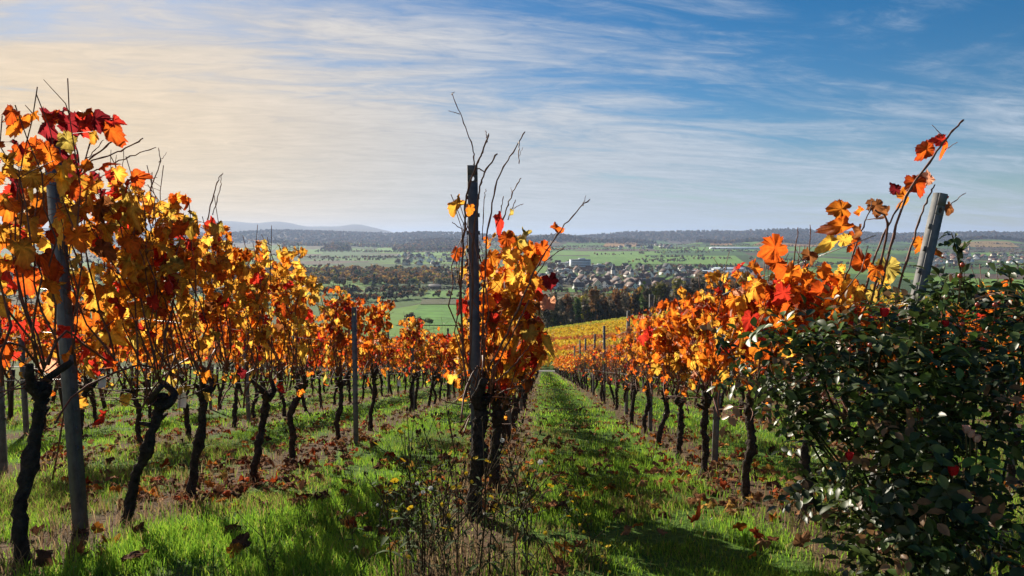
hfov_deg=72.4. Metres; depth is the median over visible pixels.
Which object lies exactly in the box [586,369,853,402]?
trellis wire
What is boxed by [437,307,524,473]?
grape vine
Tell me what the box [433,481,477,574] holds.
flowering weed
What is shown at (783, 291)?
grape vine
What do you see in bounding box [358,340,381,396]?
grape vine
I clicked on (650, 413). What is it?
trellis post
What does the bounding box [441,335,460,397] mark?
grape vine
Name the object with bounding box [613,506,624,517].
fallen leaf
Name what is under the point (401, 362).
grape vine
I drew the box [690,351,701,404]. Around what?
grape vine
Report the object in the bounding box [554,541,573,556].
fallen leaf
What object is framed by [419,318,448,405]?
grape vine
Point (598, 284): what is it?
village house
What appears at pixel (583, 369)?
grape vine
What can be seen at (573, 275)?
village house
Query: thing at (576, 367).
grape vine
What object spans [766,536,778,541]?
fallen leaf
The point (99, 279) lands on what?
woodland
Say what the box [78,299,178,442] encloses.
grape vine
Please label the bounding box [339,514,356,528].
fallen leaf
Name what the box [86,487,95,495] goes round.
fallen leaf
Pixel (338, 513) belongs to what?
fallen leaf
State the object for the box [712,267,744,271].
factory hall
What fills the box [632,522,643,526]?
fallen leaf
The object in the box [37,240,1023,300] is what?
hedgerow woods
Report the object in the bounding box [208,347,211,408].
trellis post
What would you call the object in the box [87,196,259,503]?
grape vine
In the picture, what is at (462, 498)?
flowering weed
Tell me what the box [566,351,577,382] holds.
grape vine
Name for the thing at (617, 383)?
grape vine
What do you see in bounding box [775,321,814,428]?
grape vine
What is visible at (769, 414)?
trellis post
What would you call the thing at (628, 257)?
field
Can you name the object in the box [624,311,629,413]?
trellis post
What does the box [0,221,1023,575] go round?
ground
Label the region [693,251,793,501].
grape vine
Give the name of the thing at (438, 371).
grape vine
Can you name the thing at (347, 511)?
flowering weed
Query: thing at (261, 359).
grape vine
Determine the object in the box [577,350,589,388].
grape vine
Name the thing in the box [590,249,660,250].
field
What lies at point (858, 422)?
grape vine
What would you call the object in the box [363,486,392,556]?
flowering weed
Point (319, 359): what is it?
grape vine
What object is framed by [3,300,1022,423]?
vineyard rows
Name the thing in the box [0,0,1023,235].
sky
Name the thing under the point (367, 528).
fallen leaf
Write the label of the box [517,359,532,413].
grape vine
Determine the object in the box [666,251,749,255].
field
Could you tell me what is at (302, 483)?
fallen leaf
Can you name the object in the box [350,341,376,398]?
grape vine
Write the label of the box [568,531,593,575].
flowering weed
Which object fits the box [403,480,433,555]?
flowering weed
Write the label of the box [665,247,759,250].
field
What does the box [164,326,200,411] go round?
grape vine
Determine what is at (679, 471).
fallen leaf
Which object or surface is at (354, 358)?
trellis post
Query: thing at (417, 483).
flowering weed
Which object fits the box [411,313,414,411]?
trellis post
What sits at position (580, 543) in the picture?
fallen leaf
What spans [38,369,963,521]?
leaf litter
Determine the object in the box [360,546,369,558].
fallen leaf
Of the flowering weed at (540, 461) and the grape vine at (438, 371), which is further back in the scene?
the grape vine at (438, 371)
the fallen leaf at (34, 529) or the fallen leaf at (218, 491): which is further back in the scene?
the fallen leaf at (218, 491)
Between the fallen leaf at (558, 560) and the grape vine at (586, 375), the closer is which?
the fallen leaf at (558, 560)
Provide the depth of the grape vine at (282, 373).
16.38 m
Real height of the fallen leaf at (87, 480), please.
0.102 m
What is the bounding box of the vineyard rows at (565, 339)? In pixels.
[537,292,1015,365]
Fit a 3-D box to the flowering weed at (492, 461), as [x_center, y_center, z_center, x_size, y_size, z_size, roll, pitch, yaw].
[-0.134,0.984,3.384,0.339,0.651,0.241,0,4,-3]
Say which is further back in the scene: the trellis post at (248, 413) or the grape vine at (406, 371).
the grape vine at (406, 371)
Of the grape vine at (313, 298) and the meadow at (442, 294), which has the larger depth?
the meadow at (442, 294)
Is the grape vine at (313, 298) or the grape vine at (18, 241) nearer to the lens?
the grape vine at (18, 241)
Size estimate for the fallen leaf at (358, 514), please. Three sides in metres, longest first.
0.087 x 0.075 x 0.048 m
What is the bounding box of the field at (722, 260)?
[657,256,747,265]
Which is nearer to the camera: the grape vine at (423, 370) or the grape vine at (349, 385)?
the grape vine at (349, 385)
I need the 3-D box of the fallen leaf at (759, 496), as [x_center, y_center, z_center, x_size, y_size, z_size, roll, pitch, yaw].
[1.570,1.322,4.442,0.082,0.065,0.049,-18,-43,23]
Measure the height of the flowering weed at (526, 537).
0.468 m
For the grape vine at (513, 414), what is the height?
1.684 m
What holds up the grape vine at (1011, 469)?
on the ground at (406, 305)
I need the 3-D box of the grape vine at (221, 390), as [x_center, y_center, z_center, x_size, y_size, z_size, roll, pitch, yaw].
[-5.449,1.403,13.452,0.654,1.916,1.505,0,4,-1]
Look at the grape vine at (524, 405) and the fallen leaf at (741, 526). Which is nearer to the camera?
the fallen leaf at (741, 526)
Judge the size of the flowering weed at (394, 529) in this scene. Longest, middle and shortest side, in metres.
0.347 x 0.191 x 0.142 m
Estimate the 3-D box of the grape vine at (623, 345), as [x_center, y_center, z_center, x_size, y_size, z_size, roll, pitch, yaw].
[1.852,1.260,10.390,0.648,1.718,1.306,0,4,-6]
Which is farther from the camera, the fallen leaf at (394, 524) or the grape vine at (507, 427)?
the grape vine at (507, 427)
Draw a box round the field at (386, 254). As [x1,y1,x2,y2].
[360,253,398,257]
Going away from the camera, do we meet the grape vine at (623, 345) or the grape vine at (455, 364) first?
the grape vine at (623, 345)
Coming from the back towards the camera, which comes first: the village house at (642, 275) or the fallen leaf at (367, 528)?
the village house at (642, 275)
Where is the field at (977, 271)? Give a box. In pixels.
[900,268,998,273]
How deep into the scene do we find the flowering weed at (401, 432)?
2.98 m
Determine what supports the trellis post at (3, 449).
on the ground at (406, 305)
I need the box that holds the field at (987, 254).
[971,253,1013,255]
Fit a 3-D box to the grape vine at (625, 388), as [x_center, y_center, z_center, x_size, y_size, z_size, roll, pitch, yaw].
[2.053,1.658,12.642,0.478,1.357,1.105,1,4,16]
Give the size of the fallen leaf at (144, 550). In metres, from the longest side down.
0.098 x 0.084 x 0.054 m
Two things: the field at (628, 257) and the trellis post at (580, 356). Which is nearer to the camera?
the trellis post at (580, 356)
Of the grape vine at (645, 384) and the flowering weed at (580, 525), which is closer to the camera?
the flowering weed at (580, 525)
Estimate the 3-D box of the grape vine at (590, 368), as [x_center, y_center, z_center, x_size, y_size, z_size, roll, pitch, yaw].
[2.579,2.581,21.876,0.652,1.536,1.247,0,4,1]
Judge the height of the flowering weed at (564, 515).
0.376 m
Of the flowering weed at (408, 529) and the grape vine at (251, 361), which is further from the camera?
the grape vine at (251, 361)
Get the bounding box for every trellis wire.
[4,368,404,380]
[116,370,443,390]
[129,317,420,350]
[577,235,875,350]
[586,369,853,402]
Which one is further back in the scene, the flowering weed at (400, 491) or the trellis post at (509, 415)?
the trellis post at (509, 415)
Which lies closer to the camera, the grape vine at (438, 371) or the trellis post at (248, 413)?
the trellis post at (248, 413)
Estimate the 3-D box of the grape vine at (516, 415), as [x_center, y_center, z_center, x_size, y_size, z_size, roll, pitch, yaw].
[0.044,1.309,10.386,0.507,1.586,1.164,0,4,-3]
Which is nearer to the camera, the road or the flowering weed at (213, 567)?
the flowering weed at (213, 567)
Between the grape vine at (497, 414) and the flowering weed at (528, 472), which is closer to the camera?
the flowering weed at (528, 472)
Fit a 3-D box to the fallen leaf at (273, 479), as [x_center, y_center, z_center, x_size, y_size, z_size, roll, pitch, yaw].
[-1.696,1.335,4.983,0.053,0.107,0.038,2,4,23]
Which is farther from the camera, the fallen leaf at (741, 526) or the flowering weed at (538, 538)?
the fallen leaf at (741, 526)
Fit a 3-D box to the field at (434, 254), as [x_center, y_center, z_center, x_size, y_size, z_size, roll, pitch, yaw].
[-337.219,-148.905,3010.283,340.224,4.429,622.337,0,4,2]
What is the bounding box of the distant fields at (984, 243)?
[950,241,1018,246]
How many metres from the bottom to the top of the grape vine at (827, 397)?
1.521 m
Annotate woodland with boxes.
[0,259,289,300]
[43,227,1023,244]
[265,264,467,286]
[279,238,465,250]
[534,271,740,327]
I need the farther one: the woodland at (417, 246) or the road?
the woodland at (417, 246)
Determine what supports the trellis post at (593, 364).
on the ground at (406, 305)
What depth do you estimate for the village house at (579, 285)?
995.42 m
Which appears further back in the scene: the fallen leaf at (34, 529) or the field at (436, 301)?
the field at (436, 301)
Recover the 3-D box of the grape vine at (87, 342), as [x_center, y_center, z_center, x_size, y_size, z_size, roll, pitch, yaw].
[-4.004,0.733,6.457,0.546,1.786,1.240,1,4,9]
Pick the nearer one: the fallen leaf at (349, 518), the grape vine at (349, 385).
the fallen leaf at (349, 518)
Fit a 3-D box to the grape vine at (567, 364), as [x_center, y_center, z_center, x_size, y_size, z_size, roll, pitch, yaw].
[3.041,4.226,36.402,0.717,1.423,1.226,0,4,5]
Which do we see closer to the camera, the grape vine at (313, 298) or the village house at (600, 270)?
the grape vine at (313, 298)
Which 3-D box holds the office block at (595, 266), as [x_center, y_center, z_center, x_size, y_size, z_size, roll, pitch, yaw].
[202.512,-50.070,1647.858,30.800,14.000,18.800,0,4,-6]
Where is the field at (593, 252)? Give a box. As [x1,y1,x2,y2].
[550,251,662,254]
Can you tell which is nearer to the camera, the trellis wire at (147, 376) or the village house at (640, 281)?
the trellis wire at (147, 376)
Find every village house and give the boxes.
[564,278,569,284]
[566,273,577,278]
[572,282,584,289]
[573,266,580,272]
[577,274,586,279]
[582,267,591,271]
[592,280,602,288]
[596,268,604,273]
[597,278,610,282]
[601,280,612,287]
[613,284,624,289]
[624,279,637,284]
[625,282,638,288]
[636,273,645,278]
[638,279,651,286]
[651,277,664,282]
[659,269,669,274]
[661,281,671,289]
[662,263,671,268]
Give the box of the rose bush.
[700,231,1023,575]
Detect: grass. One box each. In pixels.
[0,398,1023,575]
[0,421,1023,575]
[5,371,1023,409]
[5,383,1023,434]
[117,368,865,390]
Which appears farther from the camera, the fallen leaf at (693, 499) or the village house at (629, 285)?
the village house at (629, 285)
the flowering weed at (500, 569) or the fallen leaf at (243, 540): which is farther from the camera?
the fallen leaf at (243, 540)
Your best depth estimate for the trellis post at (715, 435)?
6.08 m
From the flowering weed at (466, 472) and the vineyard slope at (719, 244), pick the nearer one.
the flowering weed at (466, 472)
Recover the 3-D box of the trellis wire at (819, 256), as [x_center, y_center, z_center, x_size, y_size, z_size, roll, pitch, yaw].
[3.326,3.933,41.570,0.005,13.687,76.001,0,4,2]
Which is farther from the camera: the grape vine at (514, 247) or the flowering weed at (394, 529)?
the grape vine at (514, 247)
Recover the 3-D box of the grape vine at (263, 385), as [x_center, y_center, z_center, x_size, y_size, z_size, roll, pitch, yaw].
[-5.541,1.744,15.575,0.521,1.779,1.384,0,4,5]
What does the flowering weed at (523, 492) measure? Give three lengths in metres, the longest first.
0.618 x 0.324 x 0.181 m
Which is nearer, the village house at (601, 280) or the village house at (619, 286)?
the village house at (619, 286)
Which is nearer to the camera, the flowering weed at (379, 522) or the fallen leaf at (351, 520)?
the flowering weed at (379, 522)
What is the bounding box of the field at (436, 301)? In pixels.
[420,299,455,303]
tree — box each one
[404,312,416,321]
[425,318,433,323]
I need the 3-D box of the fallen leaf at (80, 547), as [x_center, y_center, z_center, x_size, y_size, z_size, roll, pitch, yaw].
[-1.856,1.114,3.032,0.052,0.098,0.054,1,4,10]
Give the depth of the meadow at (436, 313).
602.12 m
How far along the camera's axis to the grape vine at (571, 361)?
31.61 m
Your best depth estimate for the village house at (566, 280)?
1112.31 m
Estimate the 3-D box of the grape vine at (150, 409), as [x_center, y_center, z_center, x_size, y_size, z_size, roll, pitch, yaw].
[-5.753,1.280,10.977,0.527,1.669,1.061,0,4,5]
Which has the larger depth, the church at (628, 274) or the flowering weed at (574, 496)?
the church at (628, 274)
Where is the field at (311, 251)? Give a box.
[288,249,319,253]
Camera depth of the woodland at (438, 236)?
5811.89 m
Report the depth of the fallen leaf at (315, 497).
4.33 m
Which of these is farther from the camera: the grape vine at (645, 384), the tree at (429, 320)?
the tree at (429, 320)
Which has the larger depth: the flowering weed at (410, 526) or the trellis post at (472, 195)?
the trellis post at (472, 195)
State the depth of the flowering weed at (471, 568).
2.77 m
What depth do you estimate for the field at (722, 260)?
2170.21 m
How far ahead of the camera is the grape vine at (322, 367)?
20.07 m
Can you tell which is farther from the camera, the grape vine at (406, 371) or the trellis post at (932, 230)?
the grape vine at (406, 371)
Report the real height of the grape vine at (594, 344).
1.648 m
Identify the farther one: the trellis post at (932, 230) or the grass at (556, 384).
the grass at (556, 384)
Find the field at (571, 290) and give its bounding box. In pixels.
[543,288,632,292]
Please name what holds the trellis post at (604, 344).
on the ground at (406, 305)
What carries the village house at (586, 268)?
on the ground at (406, 305)
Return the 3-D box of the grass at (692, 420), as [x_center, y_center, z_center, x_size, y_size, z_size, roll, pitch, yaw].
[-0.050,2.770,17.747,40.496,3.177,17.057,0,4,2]
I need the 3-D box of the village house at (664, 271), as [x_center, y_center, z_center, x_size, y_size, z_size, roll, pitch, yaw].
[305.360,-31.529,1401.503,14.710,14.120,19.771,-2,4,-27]
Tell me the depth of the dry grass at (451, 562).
3.75 m
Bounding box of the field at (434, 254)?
[400,252,450,255]
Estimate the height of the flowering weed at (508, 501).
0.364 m
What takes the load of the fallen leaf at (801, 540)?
on the ground at (406, 305)
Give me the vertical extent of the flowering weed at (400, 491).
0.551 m
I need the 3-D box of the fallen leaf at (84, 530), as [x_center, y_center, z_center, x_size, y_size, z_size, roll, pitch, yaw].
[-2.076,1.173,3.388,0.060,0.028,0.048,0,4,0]
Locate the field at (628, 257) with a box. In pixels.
[590,254,661,263]
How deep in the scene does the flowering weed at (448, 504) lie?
3.32 m
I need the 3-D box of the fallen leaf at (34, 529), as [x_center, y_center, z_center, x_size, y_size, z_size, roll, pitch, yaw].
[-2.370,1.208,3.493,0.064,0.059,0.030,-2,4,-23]
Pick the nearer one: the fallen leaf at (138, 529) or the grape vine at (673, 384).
the fallen leaf at (138, 529)
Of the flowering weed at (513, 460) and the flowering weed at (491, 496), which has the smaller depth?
the flowering weed at (491, 496)
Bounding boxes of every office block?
[557,268,572,273]
[570,258,590,269]
[591,264,604,269]
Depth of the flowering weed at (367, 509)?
3.52 m
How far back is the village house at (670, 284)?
987.21 m
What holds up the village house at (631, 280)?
on the ground at (406, 305)
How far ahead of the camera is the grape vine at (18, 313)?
5.54 m
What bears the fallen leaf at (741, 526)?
on the ground at (406, 305)
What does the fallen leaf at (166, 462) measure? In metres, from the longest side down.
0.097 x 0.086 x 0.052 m
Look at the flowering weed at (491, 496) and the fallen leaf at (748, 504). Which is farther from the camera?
the fallen leaf at (748, 504)
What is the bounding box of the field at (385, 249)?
[377,248,414,251]
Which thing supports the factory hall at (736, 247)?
on the ground at (406, 305)
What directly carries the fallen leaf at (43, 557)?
on the ground at (406, 305)
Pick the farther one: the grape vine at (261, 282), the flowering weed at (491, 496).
the grape vine at (261, 282)
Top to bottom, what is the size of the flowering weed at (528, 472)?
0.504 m
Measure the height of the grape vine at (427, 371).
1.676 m
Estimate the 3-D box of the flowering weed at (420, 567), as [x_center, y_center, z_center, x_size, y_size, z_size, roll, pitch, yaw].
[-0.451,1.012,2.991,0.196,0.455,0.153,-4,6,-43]
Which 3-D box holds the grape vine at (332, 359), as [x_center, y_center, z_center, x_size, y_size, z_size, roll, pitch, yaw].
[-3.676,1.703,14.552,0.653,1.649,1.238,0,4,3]
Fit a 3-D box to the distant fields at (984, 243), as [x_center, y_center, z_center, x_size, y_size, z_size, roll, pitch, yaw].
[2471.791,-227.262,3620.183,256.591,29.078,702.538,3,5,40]
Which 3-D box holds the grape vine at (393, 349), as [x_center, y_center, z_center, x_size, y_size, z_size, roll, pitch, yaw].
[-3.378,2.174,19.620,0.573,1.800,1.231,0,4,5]
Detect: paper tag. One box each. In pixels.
[97,373,105,387]
[177,385,186,407]
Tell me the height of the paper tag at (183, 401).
0.150 m
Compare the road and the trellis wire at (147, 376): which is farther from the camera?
the road
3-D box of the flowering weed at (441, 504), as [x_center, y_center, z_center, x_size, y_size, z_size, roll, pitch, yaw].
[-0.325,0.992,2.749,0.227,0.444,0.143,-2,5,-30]
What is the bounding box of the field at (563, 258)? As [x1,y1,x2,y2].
[551,256,635,268]
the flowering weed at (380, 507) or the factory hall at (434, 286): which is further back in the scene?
the factory hall at (434, 286)
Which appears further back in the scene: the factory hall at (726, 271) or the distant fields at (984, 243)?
the distant fields at (984, 243)
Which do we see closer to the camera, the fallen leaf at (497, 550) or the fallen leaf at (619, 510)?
the fallen leaf at (497, 550)
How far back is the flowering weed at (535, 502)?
3.61 m
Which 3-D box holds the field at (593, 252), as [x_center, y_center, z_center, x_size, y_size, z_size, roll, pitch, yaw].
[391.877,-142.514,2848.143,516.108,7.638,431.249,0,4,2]
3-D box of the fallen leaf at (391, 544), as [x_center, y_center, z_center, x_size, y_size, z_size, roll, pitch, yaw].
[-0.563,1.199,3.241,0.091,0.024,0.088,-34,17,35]
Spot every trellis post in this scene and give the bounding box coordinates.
[0,317,7,472]
[18,317,28,433]
[45,146,88,534]
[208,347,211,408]
[243,334,250,422]
[351,307,358,444]
[387,332,389,394]
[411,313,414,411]
[447,328,450,397]
[466,165,481,511]
[507,398,511,429]
[519,385,522,410]
[579,340,580,384]
[592,334,595,394]
[603,326,605,400]
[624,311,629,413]
[648,294,652,430]
[712,375,721,460]
[767,377,771,422]
[855,193,947,559]
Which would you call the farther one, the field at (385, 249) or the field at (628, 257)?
the field at (385, 249)
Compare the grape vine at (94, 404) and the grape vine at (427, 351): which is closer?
the grape vine at (94, 404)
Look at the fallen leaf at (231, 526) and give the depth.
3.56 m
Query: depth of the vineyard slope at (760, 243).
3976.24 m
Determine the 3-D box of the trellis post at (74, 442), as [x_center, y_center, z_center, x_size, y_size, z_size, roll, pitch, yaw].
[-2.249,0.456,3.558,0.087,2.320,0.046,1,5,25]
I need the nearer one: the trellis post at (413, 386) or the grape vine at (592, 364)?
the trellis post at (413, 386)
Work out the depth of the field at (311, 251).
3313.07 m
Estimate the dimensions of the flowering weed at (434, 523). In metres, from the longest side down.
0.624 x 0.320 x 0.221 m
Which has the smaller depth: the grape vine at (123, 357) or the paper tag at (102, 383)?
the paper tag at (102, 383)
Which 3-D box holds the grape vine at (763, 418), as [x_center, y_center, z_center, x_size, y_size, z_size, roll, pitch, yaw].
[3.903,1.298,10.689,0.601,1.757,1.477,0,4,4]
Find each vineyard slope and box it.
[603,242,641,246]
[710,243,731,244]
[751,242,817,246]
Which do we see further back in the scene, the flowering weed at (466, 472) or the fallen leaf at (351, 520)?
the fallen leaf at (351, 520)
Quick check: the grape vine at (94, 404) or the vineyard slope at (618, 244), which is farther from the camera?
the vineyard slope at (618, 244)
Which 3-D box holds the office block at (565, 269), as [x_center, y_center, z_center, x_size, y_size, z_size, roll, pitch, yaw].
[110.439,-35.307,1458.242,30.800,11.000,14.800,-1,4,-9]
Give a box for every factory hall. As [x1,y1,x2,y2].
[428,284,441,288]
[693,270,731,275]
[709,247,759,248]
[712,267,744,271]
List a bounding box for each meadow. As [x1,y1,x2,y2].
[396,305,468,324]
[423,290,479,297]
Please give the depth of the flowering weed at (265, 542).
2.61 m
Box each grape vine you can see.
[0,78,222,568]
[0,268,44,381]
[1,298,14,376]
[2,298,57,428]
[19,156,225,526]
[22,290,130,434]
[39,330,111,421]
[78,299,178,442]
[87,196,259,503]
[119,291,215,434]
[125,329,167,417]
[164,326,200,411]
[196,300,257,427]
[197,225,316,482]
[209,311,243,408]
[230,316,278,420]
[234,336,263,385]
[246,249,342,458]
[253,348,276,388]
[259,320,302,415]
[274,340,289,399]
[288,315,322,411]
[304,354,319,395]
[306,277,365,440]
[306,330,332,407]
[316,346,329,393]
[323,342,351,404]
[335,340,363,402]
[348,286,395,430]
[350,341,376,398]
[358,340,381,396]
[371,342,392,395]
[383,333,402,394]
[389,342,410,392]
[392,356,399,382]
[396,314,426,413]
[398,328,432,409]
[398,355,410,391]
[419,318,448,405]
[420,335,450,403]
[421,345,427,387]
[421,353,432,386]
[423,92,589,520]
[430,333,451,401]
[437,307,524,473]
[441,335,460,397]
[442,334,460,394]
[456,355,462,390]
[462,241,544,492]
[486,334,530,438]
[495,360,529,447]
[504,344,530,438]
[511,340,528,430]
[511,358,528,422]
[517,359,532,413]
[523,341,536,408]
[523,360,538,402]
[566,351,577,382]
[566,360,571,381]
[567,356,575,382]
[569,356,578,383]
[572,355,578,385]
[573,354,581,386]
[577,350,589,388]
[578,353,588,389]
[579,346,590,391]
[584,341,607,399]
[585,350,592,392]
[586,347,599,394]
[587,351,599,386]
[590,342,610,398]
[591,341,610,403]
[598,343,622,404]
[606,339,630,409]
[611,319,656,424]
[613,349,631,409]
[620,337,646,418]
[624,306,674,433]
[626,306,699,446]
[638,295,702,458]
[656,277,736,477]
[668,364,675,399]
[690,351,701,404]
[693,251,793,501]
[714,368,734,411]
[724,119,965,522]
[730,349,753,417]
[747,361,783,423]
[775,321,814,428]
[809,377,836,433]
[856,298,906,451]
[880,296,983,456]
[946,264,1023,490]
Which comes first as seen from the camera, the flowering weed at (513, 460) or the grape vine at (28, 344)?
the flowering weed at (513, 460)
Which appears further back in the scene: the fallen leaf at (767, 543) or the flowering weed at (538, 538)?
the fallen leaf at (767, 543)
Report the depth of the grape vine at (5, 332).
7.93 m
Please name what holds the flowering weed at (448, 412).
on the ground at (406, 305)
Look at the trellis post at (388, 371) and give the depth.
19.38 m
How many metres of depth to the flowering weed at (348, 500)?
3.32 m
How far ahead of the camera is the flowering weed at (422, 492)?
2.92 m
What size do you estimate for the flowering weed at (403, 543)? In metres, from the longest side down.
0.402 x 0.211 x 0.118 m
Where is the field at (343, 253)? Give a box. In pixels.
[320,251,379,255]
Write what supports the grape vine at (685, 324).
on the ground at (406, 305)
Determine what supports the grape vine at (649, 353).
on the ground at (406, 305)
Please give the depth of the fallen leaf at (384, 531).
3.56 m
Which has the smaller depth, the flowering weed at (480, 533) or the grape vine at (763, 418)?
the flowering weed at (480, 533)
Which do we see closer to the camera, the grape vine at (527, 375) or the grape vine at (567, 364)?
the grape vine at (527, 375)
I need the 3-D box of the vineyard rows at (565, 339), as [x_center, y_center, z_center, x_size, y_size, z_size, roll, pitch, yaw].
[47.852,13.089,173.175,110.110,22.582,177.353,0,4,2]
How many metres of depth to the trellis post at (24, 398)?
8.37 m
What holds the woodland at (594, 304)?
on the ground at (406, 305)
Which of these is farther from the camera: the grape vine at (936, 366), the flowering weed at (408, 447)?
the grape vine at (936, 366)
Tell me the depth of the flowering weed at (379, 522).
3.10 m
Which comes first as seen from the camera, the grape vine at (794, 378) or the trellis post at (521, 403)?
the grape vine at (794, 378)
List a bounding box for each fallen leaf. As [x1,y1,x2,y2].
[30,524,43,534]
[33,549,63,566]
[58,502,70,513]
[76,527,89,533]
[76,538,90,556]
[85,477,92,483]
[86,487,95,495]
[91,521,105,533]
[99,533,120,544]
[120,550,143,564]
[130,547,148,559]
[132,522,146,535]
[159,457,169,467]
[176,492,185,505]
[188,495,195,503]
[212,485,226,496]
[224,522,241,534]
[226,542,242,557]
[230,532,251,549]
[270,470,277,481]
[299,479,306,489]
[313,494,322,505]
[335,509,344,516]
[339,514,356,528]
[345,516,356,527]
[356,509,369,516]
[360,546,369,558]
[363,526,372,531]
[377,526,392,536]
[385,540,398,553]
[389,516,400,526]
[489,540,501,552]
[547,545,570,567]
[548,564,568,575]
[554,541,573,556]
[573,539,587,547]
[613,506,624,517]
[621,525,632,534]
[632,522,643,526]
[657,528,667,535]
[676,469,685,477]
[686,497,696,503]
[686,501,700,522]
[725,508,736,512]
[732,522,746,531]
[744,502,754,508]
[748,551,756,558]
[749,527,764,538]
[751,538,771,550]
[753,491,764,502]
[760,463,774,470]
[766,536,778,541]
[792,530,811,548]
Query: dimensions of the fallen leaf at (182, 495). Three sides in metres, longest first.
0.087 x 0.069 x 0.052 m
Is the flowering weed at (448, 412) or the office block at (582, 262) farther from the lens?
the office block at (582, 262)
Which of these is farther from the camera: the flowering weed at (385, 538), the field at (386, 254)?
the field at (386, 254)
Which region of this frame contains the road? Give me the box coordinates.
[10,366,916,373]
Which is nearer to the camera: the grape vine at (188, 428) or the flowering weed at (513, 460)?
the flowering weed at (513, 460)
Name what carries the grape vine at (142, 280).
on the ground at (406, 305)
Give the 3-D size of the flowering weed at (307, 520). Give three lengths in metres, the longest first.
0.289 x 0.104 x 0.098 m
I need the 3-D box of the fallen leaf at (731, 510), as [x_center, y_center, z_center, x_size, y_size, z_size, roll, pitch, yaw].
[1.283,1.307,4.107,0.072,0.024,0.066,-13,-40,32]
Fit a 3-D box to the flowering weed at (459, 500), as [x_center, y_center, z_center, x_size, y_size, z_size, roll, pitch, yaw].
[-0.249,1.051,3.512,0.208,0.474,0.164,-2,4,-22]
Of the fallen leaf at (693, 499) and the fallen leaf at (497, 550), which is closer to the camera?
the fallen leaf at (497, 550)
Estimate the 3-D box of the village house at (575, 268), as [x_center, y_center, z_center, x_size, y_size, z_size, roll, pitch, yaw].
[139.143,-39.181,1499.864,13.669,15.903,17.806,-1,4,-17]
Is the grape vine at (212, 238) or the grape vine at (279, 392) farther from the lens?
the grape vine at (279, 392)
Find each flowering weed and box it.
[210,546,232,575]
[237,511,281,575]
[291,499,318,547]
[296,499,311,558]
[327,489,386,575]
[333,453,356,544]
[347,535,375,572]
[350,490,377,534]
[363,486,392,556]
[364,458,412,575]
[365,480,392,537]
[368,483,388,563]
[371,499,414,559]
[374,425,446,571]
[381,473,422,570]
[383,464,430,551]
[387,450,451,549]
[388,491,428,575]
[390,482,414,531]
[392,498,421,557]
[393,455,418,561]
[393,480,430,572]
[395,471,444,572]
[401,464,454,564]
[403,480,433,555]
[406,407,460,569]
[406,461,461,570]
[406,478,461,575]
[411,424,463,546]
[413,393,469,555]
[420,478,481,575]
[422,491,454,575]
[427,457,453,541]
[433,456,469,547]
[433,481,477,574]
[434,456,470,549]
[441,453,477,547]
[445,450,480,537]
[448,419,518,548]
[448,460,496,569]
[462,417,523,575]
[468,509,500,575]
[470,429,540,575]
[471,503,516,571]
[476,438,559,575]
[479,516,522,575]
[485,433,553,562]
[489,450,525,558]
[489,471,520,539]
[492,438,526,540]
[494,451,543,545]
[499,474,546,551]
[505,485,545,575]
[512,462,547,555]
[514,507,555,575]
[525,466,554,537]
[526,522,556,575]
[543,491,577,575]
[554,475,589,539]
[558,509,590,575]
[561,476,607,557]
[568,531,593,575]
[597,542,610,575]
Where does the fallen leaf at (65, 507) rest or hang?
on the ground at (406, 305)
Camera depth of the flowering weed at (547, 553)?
2.54 m
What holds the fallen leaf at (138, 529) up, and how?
on the ground at (406, 305)
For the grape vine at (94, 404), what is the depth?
9.72 m
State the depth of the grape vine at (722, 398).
13.35 m
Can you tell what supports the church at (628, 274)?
on the ground at (406, 305)
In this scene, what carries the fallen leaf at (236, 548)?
on the ground at (406, 305)
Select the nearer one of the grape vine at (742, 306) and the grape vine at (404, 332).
the grape vine at (742, 306)
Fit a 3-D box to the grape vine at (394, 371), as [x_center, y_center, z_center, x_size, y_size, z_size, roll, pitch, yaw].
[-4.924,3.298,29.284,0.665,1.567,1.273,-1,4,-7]
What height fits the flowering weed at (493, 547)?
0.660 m
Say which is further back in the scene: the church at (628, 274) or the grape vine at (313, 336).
the church at (628, 274)
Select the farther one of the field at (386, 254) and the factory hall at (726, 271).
the field at (386, 254)
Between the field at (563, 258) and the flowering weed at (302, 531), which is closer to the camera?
the flowering weed at (302, 531)
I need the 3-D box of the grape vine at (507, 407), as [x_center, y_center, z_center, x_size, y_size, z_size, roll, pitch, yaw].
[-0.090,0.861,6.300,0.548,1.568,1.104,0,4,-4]
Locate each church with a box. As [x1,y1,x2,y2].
[605,264,615,275]
[623,267,633,277]
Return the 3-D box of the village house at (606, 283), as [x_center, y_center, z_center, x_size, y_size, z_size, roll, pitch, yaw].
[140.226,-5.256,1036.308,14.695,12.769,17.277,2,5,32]
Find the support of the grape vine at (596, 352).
on the ground at (406, 305)
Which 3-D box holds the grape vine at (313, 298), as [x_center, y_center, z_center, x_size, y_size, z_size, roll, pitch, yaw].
[-1.874,0.640,6.319,0.612,1.982,1.317,1,4,10]
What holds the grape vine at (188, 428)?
on the ground at (406, 305)
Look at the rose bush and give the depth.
2.64 m
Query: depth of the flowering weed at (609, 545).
2.57 m
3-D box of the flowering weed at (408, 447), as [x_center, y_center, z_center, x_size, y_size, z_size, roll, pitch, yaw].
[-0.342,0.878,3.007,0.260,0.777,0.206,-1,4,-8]
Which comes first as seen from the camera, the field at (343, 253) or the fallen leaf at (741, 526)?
the fallen leaf at (741, 526)
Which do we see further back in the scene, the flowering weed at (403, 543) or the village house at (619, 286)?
the village house at (619, 286)

